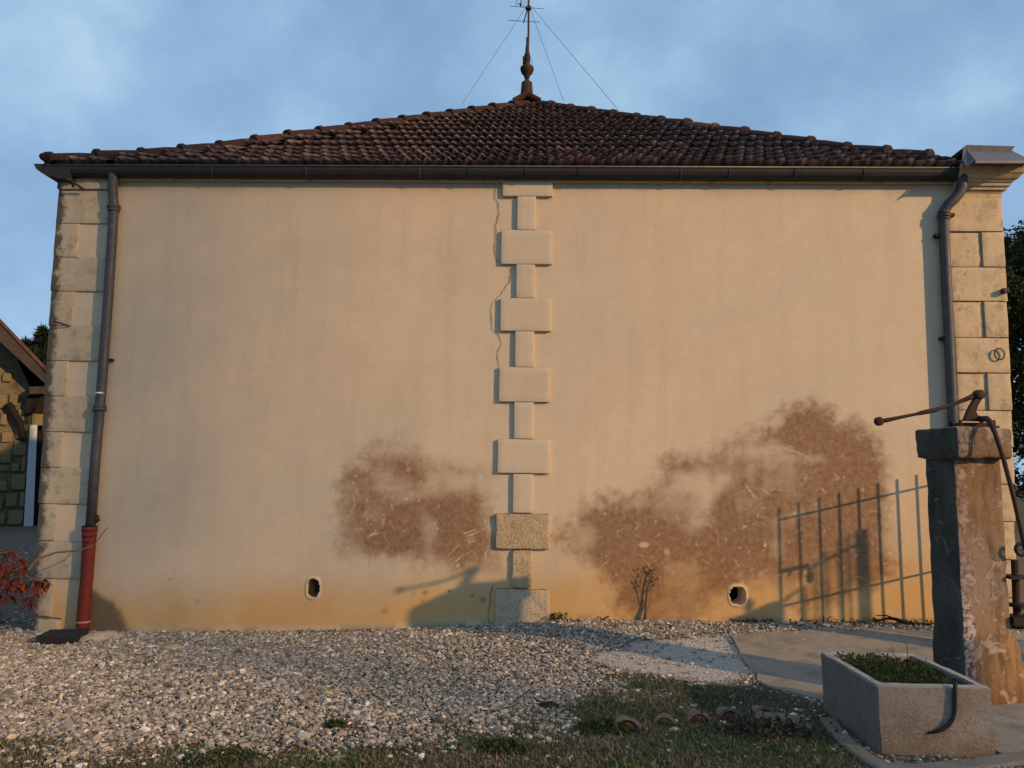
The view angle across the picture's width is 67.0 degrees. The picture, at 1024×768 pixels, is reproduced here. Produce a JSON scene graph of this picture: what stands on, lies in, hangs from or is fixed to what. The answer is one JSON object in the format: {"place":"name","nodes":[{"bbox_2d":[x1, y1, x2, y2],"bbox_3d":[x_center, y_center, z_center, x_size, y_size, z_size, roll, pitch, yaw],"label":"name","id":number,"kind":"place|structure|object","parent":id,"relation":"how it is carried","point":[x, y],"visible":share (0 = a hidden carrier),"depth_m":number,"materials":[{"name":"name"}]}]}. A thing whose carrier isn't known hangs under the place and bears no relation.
{"place":"outdoors","nodes":[
{"label":"outdoors","id":0,"kind":"place"},
{"bbox_2d":[0,487,1023,767],"bbox_3d":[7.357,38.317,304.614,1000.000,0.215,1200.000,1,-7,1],"label":"ground","id":1,"kind":"structure","parent":0,"point":[14,537],"depth_m":4.92,"materials":[{"name":"grey gravel"}]},
{"bbox_2d":[0,319,48,526],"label":"barn","id":2,"kind":"structure","parent":1,"relation":"on","point":[22,374],"depth_m":19.23,"materials":[{"name":"stone"}]},
{"bbox_2d":[22,399,48,525],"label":"door","id":3,"kind":"structure","parent":2,"relation":"in","point":[39,410],"depth_m":19.69,"materials":[{"name":"wood"}]},
{"bbox_2d":[20,335,32,349],"bbox_3d":[-21.486,1.538,33.474,5.003,7.535,5.185,1,-7,1],"label":"conifer","id":4,"kind":"object","parent":1,"relation":"on","point":[25,340],"depth_m":33.93,"materials":[{"name":"green plant"}]},
{"bbox_2d":[28,324,48,398],"bbox_3d":[-19.517,1.270,31.870,5.268,7.740,5.067,-5,-9,42],"label":"conifer","id":5,"kind":"object","parent":1,"relation":"on","point":[39,344],"visible":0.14,"depth_m":31.81,"materials":[{"name":"green plant"}]},
{"bbox_2d":[79,631,122,641],"bbox_3d":[-3.544,2.178,6.594,0.407,0.122,0.207,-4,-3,-34],"label":"cement lump","id":6,"kind":"object","parent":1,"relation":"on","point":[101,635],"visible":0.5,"depth_m":6.57,"materials":[{"name":"concrete"}]},
{"bbox_2d":[160,645,184,649],"bbox_3d":[-2.699,2.108,6.160,0.191,0.054,0.108,1,-7,1],"label":"rock","id":7,"kind":"object","parent":1,"relation":"on","point":[169,647],"visible":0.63,"depth_m":6.13,"materials":[{"name":"yellow stone"}]},
{"bbox_2d":[178,746,269,767],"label":"weed clump","id":8,"kind":"object","parent":1,"relation":"on","point":[187,757],"visible":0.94,"depth_m":3.65,"materials":[{"name":"green plant"}]},
{"bbox_2d":[323,717,351,729],"bbox_3d":[-0.939,1.850,4.197,0.163,0.078,0.122,1,-7,1],"label":"weed clump","id":9,"kind":"object","parent":1,"relation":"on","point":[333,722],"visible":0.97,"depth_m":4.18,"materials":[{"name":"green plant"}]},
{"bbox_2d":[476,735,530,756],"bbox_3d":[-0.036,1.818,3.886,0.285,0.080,0.210,1,-7,1],"label":"weed clump","id":10,"kind":"object","parent":1,"relation":"on","point":[500,743],"visible":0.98,"depth_m":3.87,"materials":[{"name":"green plant"}]},
{"bbox_2d":[0,675,1022,767],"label":"grass","id":11,"kind":"structure","parent":1,"relation":"on","point":[711,695],"depth_m":3.92,"materials":[{"name":"green plant"}]},
{"bbox_2d":[0,546,1023,767],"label":"gravel","id":12,"kind":"structure","parent":1,"relation":"on","point":[229,644],"depth_m":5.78,"materials":[{"name":"grey gravel"}]},
{"bbox_2d":[0,527,107,613],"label":"red shrub","id":13,"kind":"object","parent":12,"relation":"on","point":[9,584],"visible":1,"depth_m":6.31,"materials":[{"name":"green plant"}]},
{"bbox_2d":[36,628,88,644],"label":"drain slab","id":14,"kind":"structure","parent":12,"relation":"on","point":[59,636],"depth_m":6.39,"materials":[{"name":"concrete"}]},
{"bbox_2d":[296,628,369,632],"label":"wall weed","id":15,"kind":"object","parent":12,"relation":"on","point":[326,629],"depth_m":6.87,"materials":[{"name":"green plant"}]},
{"bbox_2d":[871,615,929,625],"bbox_3d":[3.373,2.054,6.723,0.496,0.090,0.036,1,-7,1],"label":"dead branch","id":16,"kind":"object","parent":12,"relation":"on","point":[898,620],"visible":0.99,"depth_m":6.71,"materials":[{"name":"brown wood"}]},
{"bbox_2d":[32,37,1023,632],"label":"house","id":17,"kind":"structure","parent":1,"relation":"on","point":[526,355],"depth_m":7.16,"materials":[{"name":"beige paint"}]},
{"bbox_2d":[462,0,618,110],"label":"tv aerial","id":18,"kind":"object","parent":17,"relation":"attached to","point":[528,7],"visible":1,"depth_m":12.20,"materials":[{"name":"metal"}]},
{"bbox_2d":[635,564,659,619],"bbox_3d":[1.207,1.864,6.867,0.235,0.522,0.080,1,-7,1],"label":"dry creeper","id":19,"kind":"object","parent":17,"relation":"attached to","point":[645,612],"visible":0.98,"depth_m":6.88,"materials":[{"name":"brown plant"}]},
{"bbox_2d":[538,700,558,708],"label":"weed clump","id":20,"kind":"object","parent":1,"relation":"on","point":[547,702],"visible":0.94,"depth_m":4.59,"materials":[{"name":"green plant"}]},
{"bbox_2d":[548,611,567,621],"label":"wall weed","id":21,"kind":"object","parent":1,"relation":"on","point":[558,616],"depth_m":6.85,"materials":[{"name":"green plant"}]},
{"bbox_2d":[572,716,633,736],"bbox_3d":[0.493,1.861,4.205,0.350,0.091,0.251,1,-7,1],"label":"weed clump","id":22,"kind":"object","parent":1,"relation":"on","point":[596,723],"visible":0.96,"depth_m":4.17,"materials":[{"name":"green plant"}]},
{"bbox_2d":[612,715,641,729],"bbox_3d":[0.623,1.894,4.299,0.169,0.117,0.206,0,-13,0],"label":"edging tile","id":23,"kind":"object","parent":1,"relation":"on","point":[628,721],"visible":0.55,"depth_m":4.22,"materials":[{"name":"ceramic"}]},
{"bbox_2d":[654,713,675,724],"bbox_3d":[0.869,1.916,4.418,0.126,0.087,0.205,-3,-13,9],"label":"edging tile","id":24,"kind":"object","parent":1,"relation":"on","point":[663,717],"visible":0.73,"depth_m":4.33,"materials":[{"name":"ceramic"}]},
{"bbox_2d":[669,727,679,731],"bbox_3d":[0.882,1.881,4.199,0.057,0.034,0.050,-4,-9,36],"label":"rock","id":25,"kind":"object","parent":1,"relation":"on","point":[671,729],"visible":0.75,"depth_m":4.19,"materials":[{"name":"stone"}]},
{"bbox_2d":[686,709,709,721],"bbox_3d":[1.061,1.927,4.486,0.135,0.092,0.205,-4,-13,-1],"label":"edging tile","id":26,"kind":"object","parent":1,"relation":"on","point":[693,713],"visible":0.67,"depth_m":4.40,"materials":[{"name":"ceramic"}]},
{"bbox_2d":[715,706,743,718],"bbox_3d":[1.264,1.937,4.534,0.149,0.103,0.204,7,-12,5],"label":"edging tile","id":27,"kind":"object","parent":1,"relation":"on","point":[720,711],"visible":0.6,"depth_m":4.45,"materials":[{"name":"ceramic"}]},
{"bbox_2d":[730,617,773,625],"bbox_3d":[2.117,2.092,6.774,0.402,0.088,0.158,1,-7,-1],"label":"wall weed","id":28,"kind":"object","parent":1,"relation":"on","point":[747,620],"depth_m":6.81,"materials":[{"name":"green plant"}]},
{"bbox_2d":[681,706,838,740],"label":"dead leaves","id":29,"kind":"object","parent":1,"relation":"on","point":[756,724],"visible":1,"depth_m":4.15,"materials":[{"name":"brown plant"}]},
{"bbox_2d":[751,705,773,713],"bbox_3d":[1.477,1.954,4.624,0.121,0.082,0.205,-3,-13,-3],"label":"edging tile","id":30,"kind":"object","parent":1,"relation":"on","point":[755,708],"visible":0.49,"depth_m":4.54,"materials":[{"name":"ceramic"}]},
{"bbox_2d":[723,726,808,742],"bbox_3d":[1.368,1.911,4.153,0.490,0.119,0.277,1,-7,1],"label":"soil heap","id":31,"kind":"object","parent":1,"relation":"on","point":[765,738],"visible":0.23,"depth_m":4.11,"materials":[{"name":"brown soil"}]},
{"bbox_2d":[794,722,811,732],"bbox_3d":[1.594,1.886,4.231,0.079,0.033,0.073,-11,-5,-7],"label":"tile shard","id":32,"kind":"object","parent":31,"relation":"on","point":[808,726],"visible":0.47,"depth_m":4.22,"materials":[{"name":"ceramic"}]},
{"bbox_2d":[759,715,783,728],"bbox_3d":[1.452,1.893,4.317,0.064,0.040,0.153,-9,6,-41],"label":"tile shard","id":33,"kind":"object","parent":1,"relation":"on","point":[767,717],"visible":0.19,"depth_m":4.32,"materials":[{"name":"ceramic"}]},
{"bbox_2d":[755,711,800,726],"bbox_3d":[1.507,1.903,4.389,0.245,0.039,0.095,-7,2,31],"label":"tile shard","id":34,"kind":"object","parent":1,"relation":"on","point":[793,718],"visible":0.52,"depth_m":4.38,"materials":[{"name":"ceramic"}]},
{"bbox_2d":[789,616,933,628],"bbox_3d":[3.046,2.076,6.686,1.260,0.108,0.299,1,-7,1],"label":"wall weed","id":35,"kind":"object","parent":1,"relation":"on","point":[842,620],"depth_m":6.75,"materials":[{"name":"green plant"}]},
{"bbox_2d":[731,628,1023,754],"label":"concrete apron","id":36,"kind":"object","parent":1,"relation":"on","point":[782,659],"visible":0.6,"depth_m":5.86,"materials":[{"name":"grey concrete"}]},
{"bbox_2d":[821,652,994,756],"bbox_3d":[2.150,1.771,4.268,0.588,0.451,0.792,1,-7,1],"label":"stone trough","id":37,"kind":"object","parent":36,"relation":"on","point":[950,719],"visible":0.85,"depth_m":3.92,"materials":[{"name":"concrete"}]},
{"bbox_2d":[834,649,962,684],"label":"trough weeds","id":38,"kind":"object","parent":37,"relation":"on","point":[909,671],"visible":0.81,"depth_m":4.29,"materials":[{"name":"green plant"}]},
{"bbox_2d":[889,643,926,667],"bbox_3d":[2.298,1.593,4.487,0.128,0.141,0.154,3,-7,-18],"label":"dry stalk","id":39,"kind":"object","parent":37,"relation":"in","point":[907,654],"visible":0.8,"depth_m":4.54,"materials":[{"name":"brown plant"}]},
{"bbox_2d":[915,426,1023,704],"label":"pump pier","id":40,"kind":"structure","parent":36,"relation":"on","point":[974,639],"depth_m":4.83,"materials":[{"name":"stone"}]},
{"bbox_2d":[874,389,1023,628],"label":"hand pump","id":41,"kind":"object","parent":40,"relation":"on","point":[975,397],"visible":0.96,"depth_m":4.89,"materials":[{"name":"metal"}]},
{"bbox_2d":[820,717,1023,767],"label":"kerb","id":42,"kind":"structure","parent":1,"relation":"on","point":[1009,760],"depth_m":3.77,"materials":[{"name":"concrete"}]},
{"bbox_2d":[1003,220,1023,500],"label":"broadleaf tree","id":43,"kind":"object","parent":1,"relation":"on","point":[1014,259],"visible":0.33,"depth_m":15.09,"materials":[{"name":"green plant"}]},
{"bbox_2d":[0,0,1023,485],"label":"sky","id":44,"kind":"structure","parent":0,"point":[944,77],"materials":[{"name":"blue"}]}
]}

